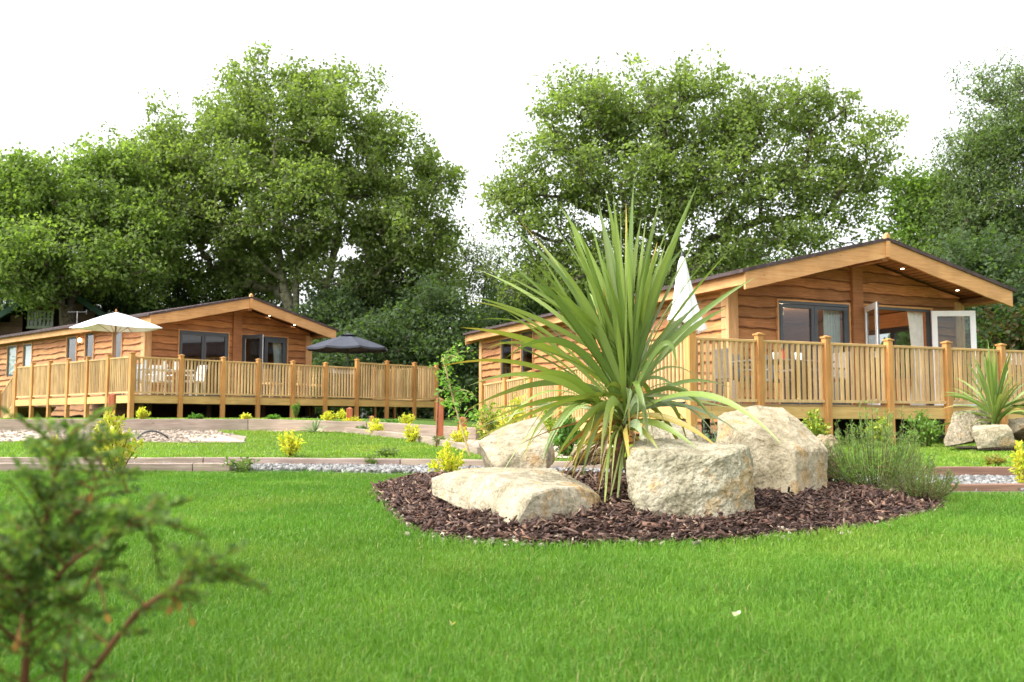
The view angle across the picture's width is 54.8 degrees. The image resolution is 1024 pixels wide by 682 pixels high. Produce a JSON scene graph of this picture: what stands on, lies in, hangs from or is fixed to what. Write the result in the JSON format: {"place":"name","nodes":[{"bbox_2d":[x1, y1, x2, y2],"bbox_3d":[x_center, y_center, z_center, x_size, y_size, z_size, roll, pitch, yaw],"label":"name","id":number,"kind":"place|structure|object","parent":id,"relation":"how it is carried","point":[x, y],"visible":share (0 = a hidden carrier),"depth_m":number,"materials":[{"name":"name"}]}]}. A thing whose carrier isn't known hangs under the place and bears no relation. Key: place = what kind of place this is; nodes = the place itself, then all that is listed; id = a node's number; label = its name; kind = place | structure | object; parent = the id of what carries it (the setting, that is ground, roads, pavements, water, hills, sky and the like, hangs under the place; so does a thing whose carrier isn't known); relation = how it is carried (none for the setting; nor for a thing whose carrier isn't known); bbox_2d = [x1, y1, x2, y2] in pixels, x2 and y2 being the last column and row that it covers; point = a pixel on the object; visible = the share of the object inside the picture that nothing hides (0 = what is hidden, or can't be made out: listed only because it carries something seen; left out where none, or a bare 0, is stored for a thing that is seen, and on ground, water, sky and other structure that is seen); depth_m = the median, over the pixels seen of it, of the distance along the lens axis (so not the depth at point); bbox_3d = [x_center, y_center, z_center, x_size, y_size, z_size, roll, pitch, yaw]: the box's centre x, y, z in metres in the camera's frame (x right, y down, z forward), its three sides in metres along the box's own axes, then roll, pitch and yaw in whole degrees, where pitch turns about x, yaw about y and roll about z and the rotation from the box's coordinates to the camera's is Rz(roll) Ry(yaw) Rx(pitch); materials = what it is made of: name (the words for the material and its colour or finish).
{"place":"outdoors","nodes":[
{"label":"outdoors","id":0,"kind":"place"},
{"bbox_2d":[0,429,245,442],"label":"rubble","id":1,"kind":"object","parent":0,"point":[175,435],"visible":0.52,"depth_m":16.18,"materials":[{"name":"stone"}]},
{"bbox_2d":[0,432,49,440],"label":"concrete pad","id":2,"kind":"object","parent":1,"relation":"on","point":[14,438],"visible":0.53,"depth_m":16.10,"materials":[{"name":"grey concrete"}]},
{"bbox_2d":[182,433,244,441],"bbox_3d":[-4.826,1.517,15.582,0.698,0.095,2.774,2,-5,-26],"label":"concrete pad","id":3,"kind":"object","parent":1,"relation":"on","point":[224,438],"visible":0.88,"depth_m":15.26,"materials":[{"name":"grey concrete"}]},
{"bbox_2d":[320,430,584,457],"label":"footpath","id":4,"kind":"structure","parent":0,"point":[477,443],"depth_m":14.99,"materials":[{"name":"grey concrete"}]},
{"bbox_2d":[436,398,443,437],"bbox_3d":[-1.093,1.209,14.951,0.107,0.708,0.107,0,-5,0],"label":"marker post","id":5,"kind":"object","parent":4,"relation":"on","point":[440,420],"visible":0.51,"depth_m":14.90,"materials":[{"name":"brown wood"}]},
{"bbox_2d":[0,418,1023,681],"bbox_3d":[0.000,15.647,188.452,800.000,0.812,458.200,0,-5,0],"label":"ground","id":6,"kind":"structure","parent":0,"point":[432,422],"depth_m":3.10,"materials":[{"name":"green plant"}]},
{"bbox_2d":[0,291,106,335],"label":"cabin","id":7,"kind":"object","parent":6,"relation":"on","point":[10,323],"visible":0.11,"depth_m":44.02,"materials":[{"name":"brown wood"}]},
{"bbox_2d":[26,310,53,328],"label":"window","id":8,"kind":"structure","parent":7,"relation":"in","point":[44,318],"depth_m":44.00,"materials":[{"name":"glass"}]},
{"bbox_2d":[0,251,184,329],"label":"dark bush","id":9,"kind":"object","parent":6,"relation":"on","point":[119,305],"visible":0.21,"depth_m":46.04,"materials":[{"name":"green plant"}]},
{"bbox_2d":[0,131,205,325],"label":"oak tree","id":10,"kind":"object","parent":6,"relation":"on","point":[51,218],"visible":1,"depth_m":41.24,"materials":[{"name":"green plant"}]},
{"bbox_2d":[108,393,115,416],"bbox_3d":[-7.430,1.248,18.360,0.107,0.561,0.107,0,-5,0],"label":"marker post","id":11,"kind":"object","parent":6,"relation":"on","point":[111,399],"visible":0.61,"depth_m":18.32,"materials":[{"name":"brown wood"}]},
{"bbox_2d":[0,463,231,470],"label":"timber edging","id":12,"kind":"object","parent":6,"relation":"on","point":[177,466],"visible":0.36,"depth_m":10.53,"materials":[{"name":"brown wood"}]},
{"bbox_2d":[90,410,143,473],"bbox_3d":[-4.096,1.044,10.145,0.503,0.724,0.532,-3,-6,35],"label":"yellow shrub","id":13,"kind":"object","parent":6,"relation":"on","point":[115,426],"visible":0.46,"depth_m":10.13,"materials":[{"name":"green plant"}]},
{"bbox_2d":[0,404,275,681],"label":"conifer","id":14,"kind":"object","parent":6,"relation":"on","point":[30,563],"visible":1,"depth_m":0.96,"materials":[{"name":"green plant"}]},
{"bbox_2d":[0,293,338,418],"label":"timber lodge","id":15,"kind":"structure","parent":6,"relation":"on","point":[250,328],"depth_m":32.72,"materials":[{"name":"brown wood"}]},
{"bbox_2d":[6,345,17,376],"bbox_3d":[-18.638,0.736,36.873,0.921,1.158,0.080,-4,-6,43],"label":"window","id":16,"kind":"structure","parent":15,"relation":"in","point":[11,359],"depth_m":37.00,"materials":[{"name":"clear glass"}]},
{"bbox_2d":[22,343,32,365],"bbox_3d":[-17.568,0.530,35.892,0.817,0.895,0.080,-4,-6,43],"label":"window","id":17,"kind":"structure","parent":15,"relation":"in","point":[27,356],"depth_m":35.98,"materials":[{"name":"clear glass"}]},
{"bbox_2d":[65,335,77,361],"bbox_3d":[-14.847,0.480,33.361,0.815,1.290,0.080,-4,-6,43],"label":"window","id":18,"kind":"structure","parent":15,"relation":"in","point":[70,337],"depth_m":33.58,"materials":[{"name":"glass"}]},
{"bbox_2d":[84,332,95,359],"bbox_3d":[-13.848,0.351,32.446,0.679,1.276,0.080,-4,-6,43],"label":"window","id":19,"kind":"structure","parent":15,"relation":"in","point":[91,333],"depth_m":32.61,"materials":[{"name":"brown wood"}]},
{"bbox_2d":[177,329,229,395],"bbox_3d":[-9.783,0.740,31.330,0.090,2.130,1.779,-4,-6,43],"label":"patio door","id":20,"kind":"structure","parent":15,"relation":"in","point":[181,332],"depth_m":31.35,"materials":[{"name":"grey plastic"}]},
{"bbox_2d":[242,334,262,396],"bbox_3d":[-8.434,0.838,32.094,0.857,2.080,0.050,-2,-5,28],"label":"door","id":21,"kind":"structure","parent":15,"relation":"in","point":[244,337],"depth_m":32.17,"materials":[{"name":"grey plastic"}]},
{"bbox_2d":[263,338,285,396],"bbox_3d":[-7.984,0.949,33.253,0.090,2.050,0.825,-4,-6,43],"label":"closed door","id":22,"kind":"structure","parent":15,"relation":"in","point":[266,340],"depth_m":33.30,"materials":[{"name":"grey plastic"}]},
{"bbox_2d":[135,237,301,312],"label":"dark bush","id":23,"kind":"object","parent":6,"relation":"on","point":[178,301],"visible":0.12,"depth_m":48.03,"materials":[{"name":"green plant"}]},
{"bbox_2d":[0,352,438,420],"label":"timber deck","id":24,"kind":"structure","parent":6,"relation":"on","point":[88,376],"depth_m":28.51,"materials":[{"name":"brown wood"}]},
{"bbox_2d":[69,309,161,394],"bbox_3d":[-10.709,0.294,26.666,1.757,2.335,1.757,-4,-6,43],"label":"parasol","id":25,"kind":"object","parent":24,"relation":"on","point":[115,322],"visible":0.88,"depth_m":26.62,"materials":[{"name":"white fabric"}]},
{"bbox_2d":[317,366,360,395],"bbox_3d":[-5.511,1.306,31.776,0.611,1.005,1.640,-4,-6,43],"label":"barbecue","id":26,"kind":"object","parent":24,"relation":"on","point":[340,381],"visible":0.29,"depth_m":31.55,"materials":[{"name":"metal"}]},
{"bbox_2d":[306,332,387,398],"bbox_3d":[-5.356,0.809,32.242,2.518,2.223,2.518,-4,-6,43],"label":"parasol","id":27,"kind":"object","parent":24,"relation":"on","point":[347,343],"visible":0.98,"depth_m":31.87,"materials":[{"name":"fabric"}]},
{"bbox_2d":[0,419,478,439],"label":"retaining sleepers","id":28,"kind":"object","parent":6,"relation":"on","point":[215,424],"visible":0.45,"depth_m":17.97,"materials":[{"name":"brown wood"}]},
{"bbox_2d":[97,39,474,417],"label":"oak tree","id":29,"kind":"object","parent":6,"relation":"on","point":[262,161],"visible":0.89,"depth_m":44.61,"materials":[{"name":"green plant"}]},
{"bbox_2d":[277,428,304,456],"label":"yellow shrub","id":30,"kind":"object","parent":6,"relation":"on","point":[292,444],"visible":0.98,"depth_m":11.81,"materials":[{"name":"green plant"}]},
{"bbox_2d":[0,457,600,468],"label":"timber edging","id":31,"kind":"object","parent":6,"relation":"on","point":[381,461],"visible":0.24,"depth_m":11.34,"materials":[{"name":"brown wood"}]},
{"bbox_2d":[294,417,326,432],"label":"spiky plant","id":32,"kind":"object","parent":6,"relation":"on","point":[315,426],"visible":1,"depth_m":17.12,"materials":[{"name":"green plant"}]},
{"bbox_2d":[320,410,338,420],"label":"yellow shrub","id":33,"kind":"object","parent":6,"relation":"on","point":[328,416],"visible":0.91,"depth_m":17.69,"materials":[{"name":"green plant"}]},
{"bbox_2d":[287,275,397,417],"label":"dark bush","id":34,"kind":"object","parent":6,"relation":"on","point":[337,309],"visible":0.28,"depth_m":42.53,"materials":[{"name":"green plant"}]},
{"bbox_2d":[297,265,450,417],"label":"dark bush","id":35,"kind":"object","parent":6,"relation":"on","point":[389,294],"visible":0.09,"depth_m":45.02,"materials":[{"name":"green plant"}]},
{"bbox_2d":[366,416,385,432],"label":"yellow shrub","id":36,"kind":"object","parent":6,"relation":"on","point":[375,426],"visible":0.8,"depth_m":16.73,"materials":[{"name":"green plant"}]},
{"bbox_2d":[374,446,398,456],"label":"green shrub","id":37,"kind":"object","parent":6,"relation":"on","point":[385,452],"visible":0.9,"depth_m":11.58,"materials":[{"name":"green plant"}]},
{"bbox_2d":[311,299,478,419],"bbox_3d":[-5.090,1.033,39.978,8.009,5.794,5.093,0,-5,0],"label":"dark bush","id":38,"kind":"object","parent":6,"relation":"on","point":[373,327],"visible":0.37,"depth_m":39.11,"materials":[{"name":"green plant"}]},
{"bbox_2d":[398,412,414,423],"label":"yellow shrub","id":39,"kind":"object","parent":6,"relation":"on","point":[406,419],"visible":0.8,"depth_m":19.30,"materials":[{"name":"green plant"}]},
{"bbox_2d":[402,422,420,441],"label":"yellow shrub","id":40,"kind":"object","parent":6,"relation":"on","point":[413,436],"visible":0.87,"depth_m":15.19,"materials":[{"name":"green plant"}]},
{"bbox_2d":[344,428,480,453],"bbox_3d":[-1.491,1.497,14.882,0.709,0.408,6.601,2,-5,-25],"label":"timber edging","id":41,"kind":"object","parent":6,"relation":"on","point":[475,449],"visible":0.27,"depth_m":15.12,"materials":[{"name":"brown wood"}]},
{"bbox_2d":[366,266,490,419],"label":"dark bush","id":42,"kind":"object","parent":6,"relation":"on","point":[451,310],"visible":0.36,"depth_m":40.59,"materials":[{"name":"green plant"}]},
{"bbox_2d":[427,440,466,471],"bbox_3d":[-0.640,1.170,9.696,0.403,0.399,0.392,0,-5,0],"label":"yellow shrub","id":43,"kind":"object","parent":6,"relation":"on","point":[447,462],"visible":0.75,"depth_m":9.63,"materials":[{"name":"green plant"}]},
{"bbox_2d":[448,425,469,442],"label":"yellow shrub","id":44,"kind":"object","parent":6,"relation":"on","point":[459,438],"visible":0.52,"depth_m":13.58,"materials":[{"name":"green plant"}]},
{"bbox_2d":[429,342,494,456],"bbox_3d":[-0.569,0.713,11.697,0.727,1.399,0.536,-2,-5,18],"label":"young tree","id":45,"kind":"object","parent":6,"relation":"on","point":[455,391],"visible":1,"depth_m":11.69,"materials":[{"name":"green plant"}]},
{"bbox_2d":[449,304,515,417],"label":"dark bush","id":46,"kind":"object","parent":6,"relation":"on","point":[494,314],"visible":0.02,"depth_m":42.99,"materials":[{"name":"green plant"}]},
{"bbox_2d":[469,401,508,438],"bbox_3d":[-0.249,1.183,13.744,0.567,0.733,0.543,3,-6,-34],"label":"shrub","id":47,"kind":"object","parent":6,"relation":"on","point":[490,426],"visible":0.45,"depth_m":13.74,"materials":[{"name":"green plant"}]},
{"bbox_2d":[406,227,571,320],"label":"willow tree","id":48,"kind":"object","parent":6,"relation":"on","point":[477,278],"visible":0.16,"depth_m":49.92,"materials":[{"name":"green plant"}]},
{"bbox_2d":[0,417,1023,468],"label":"terrace grass","id":49,"kind":"structure","parent":6,"relation":"on","point":[941,448],"depth_m":13.15,"materials":[{"name":"green plant"}]},
{"bbox_2d":[495,393,529,426],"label":"shrub","id":50,"kind":"object","parent":6,"relation":"on","point":[504,420],"visible":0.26,"depth_m":13.13,"materials":[{"name":"yellow plant"}]},
{"bbox_2d":[468,248,590,323],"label":"dark bush","id":51,"kind":"object","parent":6,"relation":"on","point":[536,308],"visible":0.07,"depth_m":45.22,"materials":[{"name":"green plant"}]},
{"bbox_2d":[529,407,557,429],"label":"shrub","id":52,"kind":"object","parent":6,"relation":"on","point":[550,425],"visible":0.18,"depth_m":12.71,"materials":[{"name":"green plant"}]},
{"bbox_2d":[548,415,582,455],"bbox_3d":[0.658,1.087,11.447,0.424,0.548,0.389,-3,-5,28],"label":"shrub","id":53,"kind":"object","parent":6,"relation":"on","point":[562,434],"visible":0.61,"depth_m":11.39,"materials":[{"name":"green plant"}]},
{"bbox_2d":[134,307,1008,420],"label":"woodland","id":54,"kind":"object","parent":6,"relation":"on","point":[902,338],"depth_m":60.79,"materials":[{"name":"green plant"}]},
{"bbox_2d":[370,467,948,548],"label":"bark mulch","id":55,"kind":"object","parent":6,"relation":"on","point":[418,485],"visible":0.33,"depth_m":5.06,"materials":[{"name":"brown wood"}]},
{"bbox_2d":[431,467,600,525],"bbox_3d":[0.011,0.858,5.659,0.791,0.242,1.838,2,-5,-21],"label":"boulder","id":56,"kind":"object","parent":55,"relation":"on","point":[520,494],"visible":0.85,"depth_m":5.04,"materials":[{"name":"stone"}]},
{"bbox_2d":[478,417,554,467],"bbox_3d":[0.032,0.794,7.458,0.562,0.452,0.990,0,-5,0],"label":"boulder","id":57,"kind":"object","parent":55,"relation":"on","point":[512,437],"visible":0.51,"depth_m":7.13,"materials":[{"name":"stone"}]},
{"bbox_2d":[572,444,613,465],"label":"boulder","id":58,"kind":"object","parent":55,"relation":"on","point":[592,462],"visible":0.34,"depth_m":7.74,"materials":[{"name":"stone"}]},
{"bbox_2d":[443,182,778,502],"bbox_3d":[0.511,0.042,5.730,1.876,1.988,1.551,-1,-5,9],"label":"cordyline","id":59,"kind":"object","parent":55,"relation":"on","point":[621,334],"visible":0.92,"depth_m":5.67,"materials":[{"name":"green plant"}]},
{"bbox_2d":[367,499,946,547],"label":"edge pebbles","id":60,"kind":"object","parent":55,"relation":"on","point":[632,539],"visible":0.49,"depth_m":4.50,"materials":[{"name":"stone"}]},
{"bbox_2d":[639,421,706,441],"bbox_3d":[1.109,0.719,6.722,0.469,0.368,0.765,-1,-5,10],"label":"boulder","id":61,"kind":"object","parent":55,"relation":"on","point":[658,433],"visible":0.08,"depth_m":6.58,"materials":[{"name":"stone"}]},
{"bbox_2d":[626,438,754,518],"bbox_3d":[0.967,0.722,5.285,0.760,0.401,0.737,0,-5,0],"label":"boulder","id":62,"kind":"object","parent":55,"relation":"on","point":[677,477],"visible":0.93,"depth_m":5.01,"materials":[{"name":"stone"}]},
{"bbox_2d":[716,405,827,494],"bbox_3d":[1.719,0.715,6.538,0.705,0.593,1.087,-2,-5,18],"label":"boulder","id":63,"kind":"object","parent":55,"relation":"on","point":[794,458],"visible":0.68,"depth_m":6.26,"materials":[{"name":"stone"}]},
{"bbox_2d":[817,434,839,478],"bbox_3d":[2.305,0.851,7.251,0.202,0.338,0.644,-1,-5,17],"label":"boulder","id":64,"kind":"object","parent":55,"relation":"on","point":[823,438],"visible":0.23,"depth_m":7.04,"materials":[{"name":"stone"}]},
{"bbox_2d":[823,399,938,487],"bbox_3d":[2.548,0.728,6.957,0.869,0.646,0.661,0,-5,0],"label":"rosemary bush","id":65,"kind":"object","parent":55,"relation":"on","point":[859,459],"visible":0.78,"depth_m":6.89,"materials":[{"name":"green plant"}]},
{"bbox_2d":[874,456,960,500],"bbox_3d":[2.706,0.907,6.569,0.482,0.320,0.502,4,-6,-37],"label":"rosemary bush","id":66,"kind":"object","parent":55,"relation":"on","point":[935,492],"visible":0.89,"depth_m":6.49,"materials":[{"name":"green plant"}]},
{"bbox_2d":[474,43,909,306],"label":"oak tree","id":67,"kind":"object","parent":6,"relation":"on","point":[738,123],"visible":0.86,"depth_m":41.67,"materials":[{"name":"green plant"}]},
{"bbox_2d":[686,247,791,274],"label":"dark bush","id":68,"kind":"object","parent":6,"relation":"on","point":[772,259],"visible":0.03,"depth_m":47.76,"materials":[{"name":"green plant"}]},
{"bbox_2d":[463,233,1016,438],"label":"timber lodge","id":69,"kind":"structure","parent":6,"relation":"on","point":[860,293],"depth_m":19.98,"materials":[{"name":"brown wood"}]},
{"bbox_2d":[500,337,513,380],"bbox_3d":[-0.143,0.570,28.358,0.080,1.318,0.845,2,-5,-24],"label":"window","id":70,"kind":"structure","parent":69,"relation":"in","point":[504,339],"depth_m":28.64,"materials":[{"name":"brown wood"}]},
{"bbox_2d":[520,330,534,376],"bbox_3d":[0.433,0.359,27.061,0.080,1.277,0.816,2,-5,-24],"label":"window","id":71,"kind":"structure","parent":69,"relation":"in","point":[530,331],"depth_m":27.33,"materials":[{"name":"brown wood"}]},
{"bbox_2d":[775,299,852,404],"bbox_3d":[5.945,0.248,19.591,1.821,2.070,0.223,2,-5,-24],"label":"glass door","id":72,"kind":"structure","parent":69,"relation":"in","point":[831,310],"depth_m":19.64,"materials":[{"name":"grey glass"}]},
{"bbox_2d":[864,302,881,404],"bbox_3d":[7.107,0.280,19.554,0.093,2.020,0.898,0,-5,5],"label":"door","id":73,"kind":"structure","parent":69,"relation":"in","point":[875,305],"depth_m":19.24,"materials":[{"name":"white plastic"}]},
{"bbox_2d":[869,326,910,380],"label":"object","id":74,"kind":"structure","parent":69,"relation":"in","point":[892,331],"depth_m":22.89,"materials":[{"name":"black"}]},
{"bbox_2d":[931,311,977,405],"bbox_3d":[9.260,0.371,20.663,0.898,2.020,0.093,0,-5,4],"label":"door","id":75,"kind":"structure","parent":69,"relation":"in","point":[934,314],"depth_m":20.71,"materials":[{"name":"white plastic"}]},
{"bbox_2d":[479,330,1023,444],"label":"timber deck","id":76,"kind":"structure","parent":6,"relation":"on","point":[687,355],"depth_m":15.74,"materials":[{"name":"brown wood"}]},
{"bbox_2d":[667,251,706,402],"bbox_3d":[2.708,-0.213,15.484,0.609,2.397,0.579,2,-5,-24],"label":"parasol","id":77,"kind":"object","parent":76,"relation":"on","point":[682,277],"visible":0.62,"depth_m":15.43,"materials":[{"name":"fabric"}]},
{"bbox_2d":[711,348,754,403],"bbox_3d":[3.590,0.583,16.087,0.508,0.911,0.550,2,-5,-24],"label":"garden chair","id":78,"kind":"object","parent":76,"relation":"on","point":[727,370],"visible":0.1,"depth_m":15.98,"materials":[{"name":"grey wicker"}]},
{"bbox_2d":[766,355,792,403],"bbox_3d":[4.576,0.685,17.328,0.550,0.911,0.508,2,-5,-24],"label":"garden chair","id":79,"kind":"object","parent":76,"relation":"on","point":[778,379],"visible":0.09,"depth_m":17.40,"materials":[{"name":"grey"}]},
{"bbox_2d":[732,359,834,404],"bbox_3d":[4.509,0.701,16.482,1.500,0.738,0.850,2,-5,-24],"label":"garden table","id":80,"kind":"object","parent":76,"relation":"on","point":[778,364],"visible":0.26,"depth_m":16.53,"materials":[{"name":"grey"}]},
{"bbox_2d":[810,352,849,404],"bbox_3d":[5.428,0.649,16.891,0.508,0.911,0.550,2,-5,-24],"label":"garden chair","id":81,"kind":"object","parent":76,"relation":"on","point":[834,370],"visible":0.11,"depth_m":16.89,"materials":[{"name":"grey wicker"}]},
{"bbox_2d":[802,408,830,435],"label":"shrub","id":82,"kind":"object","parent":6,"relation":"on","point":[816,428],"visible":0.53,"depth_m":14.51,"materials":[{"name":"green plant"}]},
{"bbox_2d":[862,416,891,446],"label":"shrub","id":83,"kind":"object","parent":6,"relation":"on","point":[880,429],"visible":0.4,"depth_m":14.68,"materials":[{"name":"green plant"}]},
{"bbox_2d":[903,409,945,447],"bbox_3d":[6.247,1.335,14.881,0.632,0.623,0.593,4,-6,-42],"label":"shrub","id":84,"kind":"object","parent":6,"relation":"on","point":[929,436],"visible":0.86,"depth_m":14.85,"materials":[{"name":"green plant"}]},
{"bbox_2d":[839,466,1016,475],"bbox_3d":[4.265,1.259,9.181,5.468,0.202,0.609,-1,-5,10],"label":"timber edging","id":85,"kind":"object","parent":6,"relation":"on","point":[975,470],"visible":0.1,"depth_m":8.96,"materials":[{"name":"brown wood"}]},
{"bbox_2d":[859,156,1009,254],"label":"beech tree","id":86,"kind":"object","parent":6,"relation":"on","point":[907,230],"visible":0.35,"depth_m":40.07,"materials":[{"name":"green plant"}]},
{"bbox_2d":[895,46,1023,419],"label":"ash tree","id":87,"kind":"object","parent":6,"relation":"on","point":[993,153],"visible":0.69,"depth_m":38.05,"materials":[{"name":"green plant"}]},
{"bbox_2d":[902,483,1023,491],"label":"timber edging","id":88,"kind":"object","parent":6,"relation":"on","point":[1011,487],"visible":0.19,"depth_m":7.46,"materials":[{"name":"brown wood"}]},
{"bbox_2d":[944,410,990,446],"bbox_3d":[6.153,1.185,13.502,0.483,0.508,1.231,-5,-7,45],"label":"boulder","id":89,"kind":"object","parent":6,"relation":"on","point":[958,433],"visible":0.77,"depth_m":13.34,"materials":[{"name":"stone"}]},
{"bbox_2d":[930,217,1023,424],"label":"dark bush","id":90,"kind":"object","parent":6,"relation":"on","point":[982,262],"visible":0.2,"depth_m":32.81,"materials":[{"name":"green plant"}]},
{"bbox_2d":[941,441,1023,450],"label":"mulch patch","id":91,"kind":"object","parent":6,"relation":"on","point":[1004,448],"visible":0.53,"depth_m":13.48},
{"bbox_2d":[925,343,1023,450],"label":"cordyline","id":92,"kind":"object","parent":91,"relation":"on","point":[994,402],"visible":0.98,"depth_m":13.34,"materials":[{"name":"green plant"}]},
{"bbox_2d":[972,424,1015,448],"bbox_3d":[6.286,1.242,12.891,0.508,0.309,0.953,-2,-5,25],"label":"boulder","id":93,"kind":"object","parent":91,"relation":"on","point":[993,435],"visible":0.99,"depth_m":12.68,"materials":[{"name":"stone"}]},
{"bbox_2d":[1008,417,1023,440],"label":"boulder","id":94,"kind":"object","parent":91,"relation":"on","point":[1016,425],"visible":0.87,"depth_m":13.29,"materials":[{"name":"stone"}]},
{"bbox_2d":[965,301,1023,405],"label":"dark bush","id":95,"kind":"object","parent":6,"relation":"on","point":[992,330],"visible":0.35,"depth_m":29.69,"materials":[{"name":"green plant"}]},
{"bbox_2d":[985,453,1009,465],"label":"green shrub","id":96,"kind":"object","parent":6,"relation":"on","point":[994,459],"visible":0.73,"depth_m":9.61,"materials":[{"name":"green plant"}]},
{"bbox_2d":[0,462,1023,491],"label":"gravel","id":97,"kind":"structure","parent":0,"point":[964,479],"depth_m":10.31,"materials":[{"name":"grey gravel"}]},
{"bbox_2d":[1009,440,1023,482],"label":"yellow shrub","id":98,"kind":"object","parent":97,"relation":"on","point":[1018,462],"visible":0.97,"depth_m":7.83,"materials":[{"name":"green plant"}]},
{"bbox_2d":[0,0,1023,421],"label":"sky","id":99,"kind":"structure","parent":0,"point":[68,68],"materials":[{"name":"white"}]},
{"bbox_2d":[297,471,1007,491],"bbox_3d":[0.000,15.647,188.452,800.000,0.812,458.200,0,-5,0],"label":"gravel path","id":100,"kind":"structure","parent":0,"point":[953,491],"depth_m":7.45,"materials":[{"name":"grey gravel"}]},
{"bbox_2d":[221,455,259,471],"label":"green shrub","id":101,"kind":"object","parent":100,"relation":"on","point":[242,465],"visible":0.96,"depth_m":10.47,"materials":[{"name":"green plant"}]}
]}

